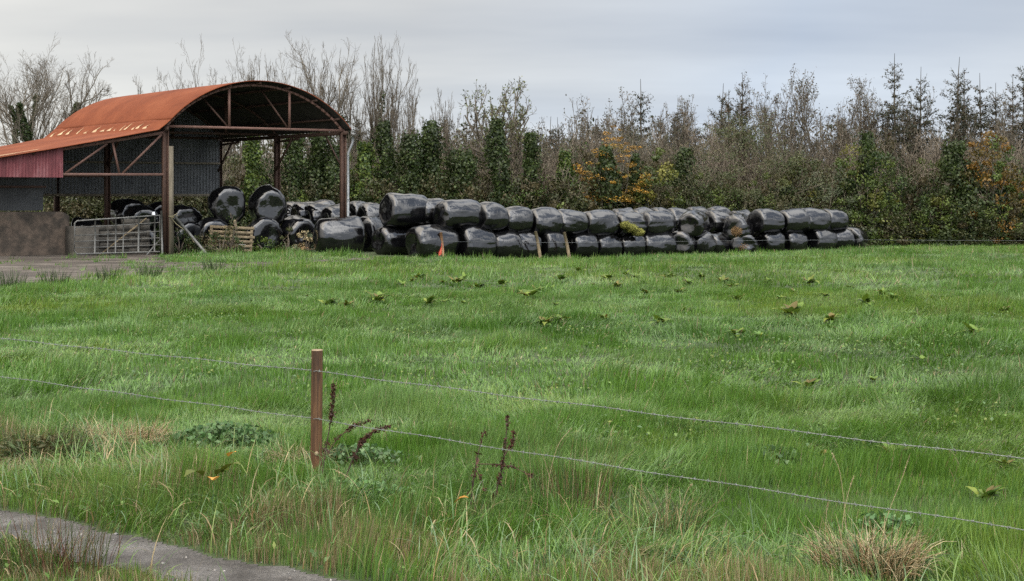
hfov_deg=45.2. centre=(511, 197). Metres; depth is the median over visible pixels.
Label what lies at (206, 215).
hedge bush
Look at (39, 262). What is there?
yard
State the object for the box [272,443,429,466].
nettle clump
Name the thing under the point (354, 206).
silage bale
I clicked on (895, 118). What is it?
spruce
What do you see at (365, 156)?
ivy clad trunk
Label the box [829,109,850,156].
spruce
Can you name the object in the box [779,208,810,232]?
silage bale
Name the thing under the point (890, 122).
slender tree
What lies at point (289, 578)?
gravel
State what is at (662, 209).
silage bale
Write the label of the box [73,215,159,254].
field gate
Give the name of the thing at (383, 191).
hedge bush
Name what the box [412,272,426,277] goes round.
dock plant
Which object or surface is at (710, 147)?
twiggy thicket
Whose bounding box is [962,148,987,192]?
hedge bush
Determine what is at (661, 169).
lime green bush
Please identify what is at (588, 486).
rush clump
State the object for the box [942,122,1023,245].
golden shrub
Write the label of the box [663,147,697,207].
ivy clad trunk
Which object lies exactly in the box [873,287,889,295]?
dock plant
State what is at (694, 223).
silage bale
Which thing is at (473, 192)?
hedge bush
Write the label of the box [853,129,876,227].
ivy clad trunk
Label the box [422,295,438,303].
dock plant
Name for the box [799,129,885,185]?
twiggy thicket
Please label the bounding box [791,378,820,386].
dock plant
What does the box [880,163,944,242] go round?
hedge bush
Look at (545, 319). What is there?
dock plant
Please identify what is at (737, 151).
twiggy thicket
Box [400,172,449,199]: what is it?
hedge bush
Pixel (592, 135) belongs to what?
twiggy thicket
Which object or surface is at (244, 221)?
hedge bush
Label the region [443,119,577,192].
twiggy thicket
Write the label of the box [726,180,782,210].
hedge bush
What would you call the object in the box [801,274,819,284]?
dock plant
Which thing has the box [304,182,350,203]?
hedge bush
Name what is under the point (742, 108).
spruce
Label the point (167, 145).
hay barn
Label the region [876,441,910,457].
dock plant
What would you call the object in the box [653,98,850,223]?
willow shrub
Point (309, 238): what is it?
bramble bush
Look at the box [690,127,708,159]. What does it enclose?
spruce
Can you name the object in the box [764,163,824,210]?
hedge bush
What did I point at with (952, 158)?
ivy clad trunk
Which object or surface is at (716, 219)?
silage bale
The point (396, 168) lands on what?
twiggy thicket
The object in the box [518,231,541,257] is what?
silage bale
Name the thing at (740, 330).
dock plant
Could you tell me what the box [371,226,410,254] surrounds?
silage bale
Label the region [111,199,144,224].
silage bale
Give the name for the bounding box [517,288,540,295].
dock plant
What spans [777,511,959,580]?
straw tussock
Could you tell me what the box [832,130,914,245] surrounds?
yew bush
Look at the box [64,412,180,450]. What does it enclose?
straw tussock
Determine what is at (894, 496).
dry grass stem
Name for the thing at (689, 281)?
dock plant
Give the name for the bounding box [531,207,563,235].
silage bale
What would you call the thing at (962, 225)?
hedge bush
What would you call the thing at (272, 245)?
bramble bush
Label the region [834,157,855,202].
hedge bush
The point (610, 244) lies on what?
silage bale
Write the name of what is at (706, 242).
silage bale
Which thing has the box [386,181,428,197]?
hedge bush
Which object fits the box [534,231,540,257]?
fence stake
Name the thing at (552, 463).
dry grass stem
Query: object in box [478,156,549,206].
twiggy thicket
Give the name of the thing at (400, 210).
silage bale
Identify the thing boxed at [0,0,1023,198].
sky
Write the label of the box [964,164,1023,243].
hedge bush
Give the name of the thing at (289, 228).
bramble bush
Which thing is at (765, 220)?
silage bale
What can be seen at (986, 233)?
hedge bush
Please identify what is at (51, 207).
hedge bush
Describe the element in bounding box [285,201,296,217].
silage bale
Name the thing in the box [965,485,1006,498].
dock plant
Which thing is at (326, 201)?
silage bale
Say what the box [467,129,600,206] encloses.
pale thicket
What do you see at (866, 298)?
dock plant
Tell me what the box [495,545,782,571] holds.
clover patch
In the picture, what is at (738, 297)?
dock plant
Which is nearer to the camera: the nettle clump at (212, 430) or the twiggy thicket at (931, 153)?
the nettle clump at (212, 430)
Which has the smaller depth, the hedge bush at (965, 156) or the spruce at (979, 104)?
the hedge bush at (965, 156)
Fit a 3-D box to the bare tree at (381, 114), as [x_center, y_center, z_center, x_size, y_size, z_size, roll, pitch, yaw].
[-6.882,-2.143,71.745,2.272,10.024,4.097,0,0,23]
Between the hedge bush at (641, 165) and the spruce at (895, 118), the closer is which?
the hedge bush at (641, 165)
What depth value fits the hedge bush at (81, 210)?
62.50 m
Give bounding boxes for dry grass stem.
[547,428,571,504]
[831,452,845,524]
[840,477,853,540]
[881,455,909,538]
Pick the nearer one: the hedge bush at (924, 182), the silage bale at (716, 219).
the silage bale at (716, 219)
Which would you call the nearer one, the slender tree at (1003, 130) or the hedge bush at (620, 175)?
the hedge bush at (620, 175)
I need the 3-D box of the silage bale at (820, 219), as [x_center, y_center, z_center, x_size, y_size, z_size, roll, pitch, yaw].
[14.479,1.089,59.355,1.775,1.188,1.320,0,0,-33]
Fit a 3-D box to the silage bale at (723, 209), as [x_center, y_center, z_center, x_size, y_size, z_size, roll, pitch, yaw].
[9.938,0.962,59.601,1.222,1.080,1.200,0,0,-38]
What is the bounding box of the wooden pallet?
[207,225,254,252]
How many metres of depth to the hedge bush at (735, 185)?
64.48 m
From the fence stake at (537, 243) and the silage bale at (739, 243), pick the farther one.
the silage bale at (739, 243)
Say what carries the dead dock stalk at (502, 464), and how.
on the ground at (336, 575)
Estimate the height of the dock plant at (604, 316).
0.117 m
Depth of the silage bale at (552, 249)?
50.14 m
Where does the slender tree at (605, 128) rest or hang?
on the ground at (336, 575)
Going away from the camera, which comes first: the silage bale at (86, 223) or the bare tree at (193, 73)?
the silage bale at (86, 223)
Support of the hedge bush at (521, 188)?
on the ground at (336, 575)
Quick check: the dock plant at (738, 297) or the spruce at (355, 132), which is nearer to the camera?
the dock plant at (738, 297)
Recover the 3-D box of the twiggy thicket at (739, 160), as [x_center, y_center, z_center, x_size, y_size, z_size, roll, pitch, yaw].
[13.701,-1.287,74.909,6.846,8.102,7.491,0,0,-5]
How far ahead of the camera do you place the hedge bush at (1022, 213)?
65.36 m
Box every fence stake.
[439,232,443,255]
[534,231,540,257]
[563,232,570,257]
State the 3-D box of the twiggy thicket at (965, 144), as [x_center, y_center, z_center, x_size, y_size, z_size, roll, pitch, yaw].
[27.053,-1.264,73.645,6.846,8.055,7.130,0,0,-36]
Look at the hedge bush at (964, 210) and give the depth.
65.51 m
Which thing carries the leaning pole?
on the ground at (336, 575)
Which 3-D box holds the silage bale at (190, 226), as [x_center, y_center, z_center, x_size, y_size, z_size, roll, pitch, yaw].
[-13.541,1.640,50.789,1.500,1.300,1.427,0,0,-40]
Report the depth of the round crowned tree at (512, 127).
67.69 m
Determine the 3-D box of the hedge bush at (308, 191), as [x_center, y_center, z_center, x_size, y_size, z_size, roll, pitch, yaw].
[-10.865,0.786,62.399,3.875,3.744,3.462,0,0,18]
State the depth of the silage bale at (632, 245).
52.53 m
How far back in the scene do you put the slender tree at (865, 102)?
74.96 m
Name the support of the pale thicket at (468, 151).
on the ground at (336, 575)
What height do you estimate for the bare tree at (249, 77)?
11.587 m
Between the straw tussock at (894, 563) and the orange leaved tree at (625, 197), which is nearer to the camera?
the straw tussock at (894, 563)
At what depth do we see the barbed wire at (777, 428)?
8.25 m
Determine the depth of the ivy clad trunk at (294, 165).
62.53 m
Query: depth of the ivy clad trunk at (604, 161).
63.56 m
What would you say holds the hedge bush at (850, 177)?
on the ground at (336, 575)
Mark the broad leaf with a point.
(216, 471)
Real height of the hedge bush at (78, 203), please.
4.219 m
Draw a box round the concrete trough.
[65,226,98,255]
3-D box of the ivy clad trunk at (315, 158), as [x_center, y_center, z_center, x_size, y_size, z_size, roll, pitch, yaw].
[-10.069,-0.182,63.447,3.118,7.334,3.473,0,0,0]
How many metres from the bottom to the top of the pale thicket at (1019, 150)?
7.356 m
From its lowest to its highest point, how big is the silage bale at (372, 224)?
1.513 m
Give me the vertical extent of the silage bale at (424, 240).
1.326 m
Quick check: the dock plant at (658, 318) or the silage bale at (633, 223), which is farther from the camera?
the silage bale at (633, 223)
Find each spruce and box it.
[347,110,368,147]
[353,116,368,148]
[440,117,455,152]
[452,115,469,149]
[539,120,559,158]
[550,117,568,159]
[579,122,598,153]
[587,119,602,151]
[625,79,656,158]
[647,117,670,155]
[661,105,694,149]
[669,105,699,158]
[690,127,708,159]
[701,83,739,169]
[713,97,747,172]
[719,74,763,200]
[730,97,755,163]
[773,121,789,160]
[776,106,802,171]
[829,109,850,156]
[875,53,928,170]
[892,117,915,159]
[898,75,942,162]
[922,57,982,155]
[939,79,986,166]
[963,85,1001,161]
[977,83,1011,161]
[988,82,1022,157]
[1003,65,1023,167]
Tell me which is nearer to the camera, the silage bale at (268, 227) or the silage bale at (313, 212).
the silage bale at (268, 227)
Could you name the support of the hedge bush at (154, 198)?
on the ground at (336, 575)
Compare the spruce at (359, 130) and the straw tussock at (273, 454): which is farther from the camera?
the spruce at (359, 130)
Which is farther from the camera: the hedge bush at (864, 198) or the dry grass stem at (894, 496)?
the hedge bush at (864, 198)
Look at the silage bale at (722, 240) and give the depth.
55.32 m
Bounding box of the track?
[0,509,349,580]
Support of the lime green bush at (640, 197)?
on the ground at (336, 575)
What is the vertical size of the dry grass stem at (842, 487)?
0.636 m
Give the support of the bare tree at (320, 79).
on the ground at (336, 575)
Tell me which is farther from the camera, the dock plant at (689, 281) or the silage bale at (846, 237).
the silage bale at (846, 237)
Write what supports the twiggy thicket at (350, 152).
on the ground at (336, 575)
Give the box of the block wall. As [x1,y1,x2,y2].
[91,219,149,253]
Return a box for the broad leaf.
[184,462,239,476]
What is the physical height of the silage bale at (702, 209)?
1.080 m
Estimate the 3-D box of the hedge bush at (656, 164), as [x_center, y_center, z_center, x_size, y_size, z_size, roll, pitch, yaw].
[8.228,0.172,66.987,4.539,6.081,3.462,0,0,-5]
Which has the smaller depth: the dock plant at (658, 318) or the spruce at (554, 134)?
the dock plant at (658, 318)
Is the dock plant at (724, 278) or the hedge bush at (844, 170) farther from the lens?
the hedge bush at (844, 170)
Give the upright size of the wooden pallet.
1.161 m
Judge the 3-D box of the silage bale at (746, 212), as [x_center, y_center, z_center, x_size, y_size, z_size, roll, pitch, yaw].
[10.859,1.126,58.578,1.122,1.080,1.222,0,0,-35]
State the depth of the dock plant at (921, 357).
16.78 m
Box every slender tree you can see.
[518,118,554,164]
[555,94,602,153]
[589,101,625,163]
[598,87,644,165]
[648,103,685,159]
[664,94,699,154]
[734,71,795,163]
[745,71,821,174]
[771,63,848,166]
[830,90,885,167]
[841,74,900,155]
[858,85,918,159]
[899,86,936,164]
[933,98,997,146]
[987,92,1023,170]
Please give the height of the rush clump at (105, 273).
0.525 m
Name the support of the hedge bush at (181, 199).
on the ground at (336, 575)
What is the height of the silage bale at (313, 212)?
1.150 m
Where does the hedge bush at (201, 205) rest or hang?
on the ground at (336, 575)
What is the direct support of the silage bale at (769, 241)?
on the ground at (336, 575)
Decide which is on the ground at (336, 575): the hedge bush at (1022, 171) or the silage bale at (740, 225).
the hedge bush at (1022, 171)
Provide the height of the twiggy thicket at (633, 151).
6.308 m
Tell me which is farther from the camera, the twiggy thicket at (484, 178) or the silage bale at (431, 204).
the twiggy thicket at (484, 178)
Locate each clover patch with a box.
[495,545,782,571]
[715,444,830,468]
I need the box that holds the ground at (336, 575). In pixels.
[0,211,1023,580]
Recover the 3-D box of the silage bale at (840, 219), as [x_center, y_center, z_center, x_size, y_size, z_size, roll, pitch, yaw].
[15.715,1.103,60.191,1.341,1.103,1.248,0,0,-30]
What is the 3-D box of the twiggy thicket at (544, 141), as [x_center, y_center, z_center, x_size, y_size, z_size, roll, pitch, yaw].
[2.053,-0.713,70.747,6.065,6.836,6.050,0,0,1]
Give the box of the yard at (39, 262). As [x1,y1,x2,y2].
[0,248,381,283]
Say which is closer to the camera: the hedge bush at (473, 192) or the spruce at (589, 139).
the hedge bush at (473, 192)
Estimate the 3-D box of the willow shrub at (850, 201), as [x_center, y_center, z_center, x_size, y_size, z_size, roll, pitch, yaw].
[16.243,0.621,64.642,7.342,4.900,3.984,0,0,0]
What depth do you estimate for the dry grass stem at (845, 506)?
7.85 m
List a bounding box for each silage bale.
[71,217,102,225]
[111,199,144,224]
[123,205,158,229]
[124,229,158,250]
[148,201,161,228]
[174,205,202,225]
[174,221,196,249]
[194,217,229,248]
[206,186,245,223]
[243,216,282,250]
[247,184,286,223]
[280,215,314,248]
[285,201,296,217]
[291,201,314,217]
[304,203,333,224]
[312,216,364,252]
[314,199,335,204]
[320,205,351,218]
[349,201,365,215]
[356,202,379,218]
[360,216,382,251]
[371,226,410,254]
[379,192,427,226]
[405,224,459,257]
[425,198,443,223]
[433,199,482,230]
[454,225,496,257]
[480,201,508,230]
[493,229,522,257]
[505,206,532,231]
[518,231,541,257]
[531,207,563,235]
[538,232,568,257]
[558,209,588,234]
[566,232,598,257]
[584,209,619,235]
[596,234,621,256]
[611,207,634,212]
[615,211,647,236]
[618,235,645,255]
[633,207,653,212]
[640,211,675,233]
[643,233,676,254]
[651,207,674,217]
[668,207,687,229]
[672,230,695,253]
[677,209,709,236]
[686,206,707,212]
[692,232,715,253]
[705,210,728,232]
[707,206,730,213]
[711,232,729,253]
[722,212,753,239]
[729,209,750,215]
[730,234,758,252]
[748,208,784,232]
[755,232,785,251]
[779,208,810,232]
[782,232,807,250]
[800,207,831,231]
[804,229,837,249]
[823,208,848,230]
[835,229,854,248]
[846,226,868,248]
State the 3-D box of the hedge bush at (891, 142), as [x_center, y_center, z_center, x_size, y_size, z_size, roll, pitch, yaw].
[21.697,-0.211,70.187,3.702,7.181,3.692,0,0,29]
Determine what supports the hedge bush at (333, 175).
on the ground at (336, 575)
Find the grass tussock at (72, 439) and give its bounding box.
[0,414,103,463]
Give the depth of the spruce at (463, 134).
89.94 m
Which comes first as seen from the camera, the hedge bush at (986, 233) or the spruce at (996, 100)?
the hedge bush at (986, 233)
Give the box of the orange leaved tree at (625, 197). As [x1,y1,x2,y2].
[582,109,654,209]
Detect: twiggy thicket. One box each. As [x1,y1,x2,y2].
[222,142,269,181]
[222,145,267,181]
[223,137,328,185]
[238,154,307,192]
[307,131,368,179]
[338,128,396,166]
[351,147,397,173]
[354,144,448,187]
[372,126,427,185]
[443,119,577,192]
[446,161,537,199]
[449,127,542,163]
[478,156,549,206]
[518,131,597,173]
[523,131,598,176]
[538,151,589,204]
[546,128,622,169]
[566,117,659,184]
[608,139,675,185]
[612,125,706,188]
[614,134,722,206]
[667,117,745,205]
[693,119,775,202]
[694,123,793,191]
[730,137,822,203]
[741,131,845,206]
[753,149,839,206]
[764,125,832,186]
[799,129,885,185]
[805,121,914,178]
[844,115,928,186]
[897,124,984,189]
[909,138,963,176]
[914,117,1015,173]
[970,129,1022,186]
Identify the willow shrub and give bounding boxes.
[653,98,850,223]
[774,163,890,245]
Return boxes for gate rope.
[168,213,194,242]
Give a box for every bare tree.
[0,36,89,145]
[0,51,75,144]
[46,50,116,208]
[133,76,161,93]
[157,35,241,163]
[208,39,277,170]
[243,53,292,158]
[276,38,345,156]
[282,30,368,161]
[339,36,399,168]
[350,30,418,162]
[364,79,421,151]
[394,88,460,179]
[431,100,459,169]
[462,116,487,163]
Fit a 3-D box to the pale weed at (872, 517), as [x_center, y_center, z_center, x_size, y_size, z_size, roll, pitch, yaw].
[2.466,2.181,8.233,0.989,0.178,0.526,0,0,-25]
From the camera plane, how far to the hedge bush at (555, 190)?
66.06 m
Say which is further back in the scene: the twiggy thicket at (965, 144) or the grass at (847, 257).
the twiggy thicket at (965, 144)
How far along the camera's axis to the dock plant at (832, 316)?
21.34 m
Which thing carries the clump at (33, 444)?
on the ground at (336, 575)
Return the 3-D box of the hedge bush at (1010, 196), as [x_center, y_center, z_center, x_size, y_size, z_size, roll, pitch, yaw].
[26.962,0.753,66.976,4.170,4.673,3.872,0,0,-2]
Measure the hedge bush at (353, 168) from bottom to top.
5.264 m
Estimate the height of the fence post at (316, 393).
1.234 m
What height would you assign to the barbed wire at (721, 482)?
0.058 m
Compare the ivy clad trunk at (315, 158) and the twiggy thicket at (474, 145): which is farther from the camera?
the twiggy thicket at (474, 145)
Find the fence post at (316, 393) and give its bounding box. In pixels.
[310,349,322,473]
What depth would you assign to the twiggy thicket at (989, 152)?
73.95 m
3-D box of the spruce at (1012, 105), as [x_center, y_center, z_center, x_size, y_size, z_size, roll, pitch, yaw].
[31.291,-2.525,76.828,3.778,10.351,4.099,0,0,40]
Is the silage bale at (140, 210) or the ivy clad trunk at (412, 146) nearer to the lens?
the silage bale at (140, 210)
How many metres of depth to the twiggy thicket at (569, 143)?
73.89 m
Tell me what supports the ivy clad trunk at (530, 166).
on the ground at (336, 575)
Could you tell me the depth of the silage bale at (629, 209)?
56.17 m
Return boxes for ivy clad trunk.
[239,136,268,230]
[280,134,309,200]
[296,132,335,201]
[323,142,339,203]
[349,139,382,201]
[373,118,400,196]
[389,125,429,197]
[417,117,451,198]
[440,140,488,199]
[483,116,517,207]
[514,130,543,208]
[553,148,582,208]
[584,142,635,209]
[625,152,645,207]
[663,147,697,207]
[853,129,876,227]
[938,134,1005,240]
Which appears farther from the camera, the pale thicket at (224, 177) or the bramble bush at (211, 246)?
the pale thicket at (224, 177)
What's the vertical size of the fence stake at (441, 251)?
1.144 m
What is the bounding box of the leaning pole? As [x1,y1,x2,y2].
[174,215,205,251]
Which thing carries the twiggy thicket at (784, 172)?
on the ground at (336, 575)
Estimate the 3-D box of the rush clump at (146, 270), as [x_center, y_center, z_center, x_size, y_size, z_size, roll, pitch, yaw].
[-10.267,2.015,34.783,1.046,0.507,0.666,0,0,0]
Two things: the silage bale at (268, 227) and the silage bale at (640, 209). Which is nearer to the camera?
the silage bale at (268, 227)
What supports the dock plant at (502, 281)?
on the ground at (336, 575)
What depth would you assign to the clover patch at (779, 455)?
10.31 m
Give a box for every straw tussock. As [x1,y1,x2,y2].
[38,475,152,505]
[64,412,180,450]
[251,433,346,464]
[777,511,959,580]
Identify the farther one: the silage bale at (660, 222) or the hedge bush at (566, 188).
the hedge bush at (566, 188)
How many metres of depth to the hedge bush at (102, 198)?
63.08 m
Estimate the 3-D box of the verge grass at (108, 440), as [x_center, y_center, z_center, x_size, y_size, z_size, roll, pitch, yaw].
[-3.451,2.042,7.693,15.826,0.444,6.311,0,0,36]
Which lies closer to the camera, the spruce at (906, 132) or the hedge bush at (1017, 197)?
the hedge bush at (1017, 197)
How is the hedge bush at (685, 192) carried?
on the ground at (336, 575)
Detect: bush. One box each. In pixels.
[19,196,76,224]
[41,196,100,219]
[53,196,113,225]
[68,196,129,225]
[76,196,150,224]
[111,196,161,224]
[131,196,189,205]
[152,223,160,253]
[158,196,199,210]
[174,196,238,225]
[174,228,198,253]
[180,234,218,252]
[182,171,240,225]
[190,196,239,230]
[196,154,269,225]
[199,225,247,253]
[202,171,280,239]
[225,213,240,252]
[233,184,289,239]
[243,236,288,251]
[259,139,302,185]
[273,226,298,250]
[280,176,321,201]
[291,230,314,251]
[301,149,357,196]
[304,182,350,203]
[331,153,357,191]
[335,169,381,202]
[351,171,398,203]
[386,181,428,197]
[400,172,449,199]
[435,181,479,202]
[449,162,493,199]
[454,178,509,206]
[480,165,519,201]
[484,169,539,209]
[515,171,573,209]
[532,161,584,208]
[535,162,550,203]
[542,177,598,211]
[553,135,595,188]
[560,173,615,211]
[581,163,625,203]
[599,172,651,209]
[604,183,670,209]
[615,159,660,203]
[629,187,652,207]
[630,147,685,208]
[642,148,693,205]
[650,177,698,208]
[671,172,732,210]
[698,169,758,210]
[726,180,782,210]
[736,172,802,211]
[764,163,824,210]
[772,153,820,207]
[787,157,854,210]
[811,157,877,230]
[815,160,839,199]
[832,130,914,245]
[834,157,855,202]
[838,156,891,244]
[842,134,901,211]
[848,198,899,246]
[851,206,931,246]
[858,151,918,239]
[874,131,909,191]
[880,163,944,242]
[886,207,955,245]
[888,157,946,226]
[900,159,985,239]
[901,158,951,230]
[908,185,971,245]
[916,203,982,245]
[935,183,987,240]
[947,198,1004,245]
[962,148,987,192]
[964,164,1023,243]
[980,207,1023,245]
[986,171,1023,237]
[989,198,1023,242]
[1000,175,1023,238]
[1009,148,1023,185]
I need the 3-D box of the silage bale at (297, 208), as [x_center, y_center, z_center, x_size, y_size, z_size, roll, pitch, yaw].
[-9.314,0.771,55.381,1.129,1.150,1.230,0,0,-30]
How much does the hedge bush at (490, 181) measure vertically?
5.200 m
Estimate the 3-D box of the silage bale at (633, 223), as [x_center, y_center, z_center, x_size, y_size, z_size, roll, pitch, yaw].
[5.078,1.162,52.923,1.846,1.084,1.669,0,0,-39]
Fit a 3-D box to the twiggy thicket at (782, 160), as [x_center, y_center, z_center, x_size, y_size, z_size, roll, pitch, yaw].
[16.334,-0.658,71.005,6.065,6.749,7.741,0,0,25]
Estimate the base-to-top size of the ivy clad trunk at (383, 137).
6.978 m
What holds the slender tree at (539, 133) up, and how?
on the ground at (336, 575)
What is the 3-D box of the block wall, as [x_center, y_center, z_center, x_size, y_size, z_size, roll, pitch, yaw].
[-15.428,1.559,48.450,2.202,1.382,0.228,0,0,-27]
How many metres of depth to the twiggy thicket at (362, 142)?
71.30 m
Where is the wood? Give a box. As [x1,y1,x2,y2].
[222,109,1021,174]
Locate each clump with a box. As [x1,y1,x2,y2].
[0,268,28,286]
[0,431,118,473]
[0,497,132,580]
[0,515,95,576]
[36,267,71,283]
[94,263,125,279]
[133,260,164,276]
[149,420,298,454]
[201,257,224,270]
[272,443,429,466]
[515,425,627,516]
[583,477,729,539]
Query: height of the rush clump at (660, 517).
0.376 m
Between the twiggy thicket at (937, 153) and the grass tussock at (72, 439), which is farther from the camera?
the twiggy thicket at (937, 153)
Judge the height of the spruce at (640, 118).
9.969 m
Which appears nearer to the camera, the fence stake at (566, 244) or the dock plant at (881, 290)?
the dock plant at (881, 290)
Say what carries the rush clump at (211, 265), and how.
on the ground at (336, 575)
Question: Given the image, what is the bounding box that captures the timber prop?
[99,218,146,254]
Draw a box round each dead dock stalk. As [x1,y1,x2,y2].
[322,383,371,474]
[345,424,390,477]
[466,427,486,510]
[478,415,533,505]
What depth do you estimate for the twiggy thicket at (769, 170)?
72.27 m
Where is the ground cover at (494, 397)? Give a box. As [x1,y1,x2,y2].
[0,311,1023,580]
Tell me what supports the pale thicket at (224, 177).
on the ground at (336, 575)
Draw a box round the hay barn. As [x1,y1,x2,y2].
[0,80,353,255]
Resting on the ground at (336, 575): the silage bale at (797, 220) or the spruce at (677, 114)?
the spruce at (677, 114)
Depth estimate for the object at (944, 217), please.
64.59 m
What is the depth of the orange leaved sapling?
65.32 m
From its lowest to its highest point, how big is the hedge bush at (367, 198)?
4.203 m
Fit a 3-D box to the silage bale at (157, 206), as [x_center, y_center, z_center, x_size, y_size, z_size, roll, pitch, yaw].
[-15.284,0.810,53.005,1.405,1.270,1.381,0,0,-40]
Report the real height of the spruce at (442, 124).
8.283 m
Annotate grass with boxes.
[0,243,1023,288]
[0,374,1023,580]
[0,395,1023,580]
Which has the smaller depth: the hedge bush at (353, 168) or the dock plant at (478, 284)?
the dock plant at (478, 284)
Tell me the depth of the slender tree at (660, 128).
76.25 m
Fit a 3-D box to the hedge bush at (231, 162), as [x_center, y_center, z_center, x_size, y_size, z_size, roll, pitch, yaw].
[-14.952,0.312,64.754,5.239,5.336,3.666,0,0,14]
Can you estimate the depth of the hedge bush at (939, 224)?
64.25 m
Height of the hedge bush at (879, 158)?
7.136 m
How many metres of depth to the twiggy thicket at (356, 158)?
69.56 m
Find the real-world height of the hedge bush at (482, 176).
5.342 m
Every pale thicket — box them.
[176,146,300,200]
[386,125,521,201]
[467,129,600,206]
[590,113,783,202]
[807,127,936,207]
[825,127,1022,211]
[913,118,1023,200]
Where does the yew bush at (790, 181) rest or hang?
on the ground at (336, 575)
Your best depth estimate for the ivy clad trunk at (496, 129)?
63.12 m
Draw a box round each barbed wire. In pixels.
[0,338,1022,458]
[2,375,1023,530]
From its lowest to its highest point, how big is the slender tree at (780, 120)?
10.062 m
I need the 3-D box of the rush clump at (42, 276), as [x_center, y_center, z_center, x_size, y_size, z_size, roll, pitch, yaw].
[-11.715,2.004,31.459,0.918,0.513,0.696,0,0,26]
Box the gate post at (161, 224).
[146,211,162,254]
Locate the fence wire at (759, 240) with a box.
[542,240,1023,242]
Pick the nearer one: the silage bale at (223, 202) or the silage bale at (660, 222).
the silage bale at (223, 202)
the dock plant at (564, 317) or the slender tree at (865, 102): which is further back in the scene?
the slender tree at (865, 102)
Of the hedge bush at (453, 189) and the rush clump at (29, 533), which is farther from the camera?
the hedge bush at (453, 189)
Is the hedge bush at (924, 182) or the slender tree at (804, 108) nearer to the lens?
the hedge bush at (924, 182)
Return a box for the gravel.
[0,513,332,580]
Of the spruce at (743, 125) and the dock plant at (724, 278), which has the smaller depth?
the dock plant at (724, 278)
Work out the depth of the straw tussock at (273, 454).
10.37 m
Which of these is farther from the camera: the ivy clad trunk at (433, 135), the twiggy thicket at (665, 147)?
the twiggy thicket at (665, 147)
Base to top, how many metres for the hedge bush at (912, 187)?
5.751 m
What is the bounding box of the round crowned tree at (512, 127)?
[448,76,543,177]
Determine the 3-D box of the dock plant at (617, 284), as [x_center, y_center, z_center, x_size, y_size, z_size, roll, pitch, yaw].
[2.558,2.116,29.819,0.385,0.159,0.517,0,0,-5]
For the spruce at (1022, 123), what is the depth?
73.98 m
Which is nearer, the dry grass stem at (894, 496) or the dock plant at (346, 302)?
the dry grass stem at (894, 496)
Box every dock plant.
[319,297,336,304]
[338,300,357,305]
[366,291,395,300]
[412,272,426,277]
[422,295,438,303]
[449,276,466,282]
[469,282,486,286]
[497,279,508,284]
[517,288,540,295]
[532,314,556,325]
[550,274,566,279]
[554,314,571,320]
[598,314,608,318]
[599,274,616,277]
[610,281,623,286]
[647,314,669,323]
[661,273,677,277]
[684,278,694,284]
[710,275,734,282]
[723,283,740,286]
[725,328,749,336]
[731,294,745,299]
[752,331,766,336]
[772,301,803,313]
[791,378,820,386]
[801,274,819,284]
[819,310,841,322]
[854,294,874,306]
[865,375,877,380]
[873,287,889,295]
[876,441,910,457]
[909,353,928,358]
[954,321,986,333]
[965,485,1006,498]
[990,459,1016,465]
[996,305,1010,312]
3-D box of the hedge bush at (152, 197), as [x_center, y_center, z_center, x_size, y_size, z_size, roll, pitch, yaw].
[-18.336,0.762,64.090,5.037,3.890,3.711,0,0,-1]
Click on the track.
(238, 570)
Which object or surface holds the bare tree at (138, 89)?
on the ground at (336, 575)
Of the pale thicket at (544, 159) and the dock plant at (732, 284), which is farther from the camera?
the pale thicket at (544, 159)
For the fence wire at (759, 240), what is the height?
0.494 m
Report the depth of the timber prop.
48.01 m
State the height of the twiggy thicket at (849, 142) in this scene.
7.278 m
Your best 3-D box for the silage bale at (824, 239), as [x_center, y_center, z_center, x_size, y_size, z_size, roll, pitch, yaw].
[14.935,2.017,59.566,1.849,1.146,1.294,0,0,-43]
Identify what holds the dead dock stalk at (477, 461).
on the ground at (336, 575)
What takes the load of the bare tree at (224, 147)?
on the ground at (336, 575)
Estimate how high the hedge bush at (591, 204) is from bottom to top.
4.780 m
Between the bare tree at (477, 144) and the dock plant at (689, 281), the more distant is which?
the bare tree at (477, 144)
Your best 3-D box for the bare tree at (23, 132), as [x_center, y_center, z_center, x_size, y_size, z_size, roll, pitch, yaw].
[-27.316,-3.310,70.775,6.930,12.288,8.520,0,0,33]
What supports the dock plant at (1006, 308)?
on the ground at (336, 575)
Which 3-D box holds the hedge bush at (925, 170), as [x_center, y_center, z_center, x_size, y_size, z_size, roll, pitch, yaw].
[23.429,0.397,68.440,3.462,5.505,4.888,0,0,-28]
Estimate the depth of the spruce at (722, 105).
76.93 m
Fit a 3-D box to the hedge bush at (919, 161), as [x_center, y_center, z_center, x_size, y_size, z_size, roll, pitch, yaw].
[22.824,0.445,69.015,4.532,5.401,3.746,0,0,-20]
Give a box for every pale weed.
[284,476,428,502]
[829,509,946,541]
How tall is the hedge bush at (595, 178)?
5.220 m
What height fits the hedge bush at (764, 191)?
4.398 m
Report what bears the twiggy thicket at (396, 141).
on the ground at (336, 575)
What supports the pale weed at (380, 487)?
on the ground at (336, 575)
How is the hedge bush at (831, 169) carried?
on the ground at (336, 575)
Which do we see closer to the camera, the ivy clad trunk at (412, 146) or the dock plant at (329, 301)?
the dock plant at (329, 301)
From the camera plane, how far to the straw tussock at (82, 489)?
9.09 m
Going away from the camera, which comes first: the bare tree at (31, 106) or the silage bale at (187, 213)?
the silage bale at (187, 213)
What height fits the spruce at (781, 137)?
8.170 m
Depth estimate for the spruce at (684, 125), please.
82.10 m

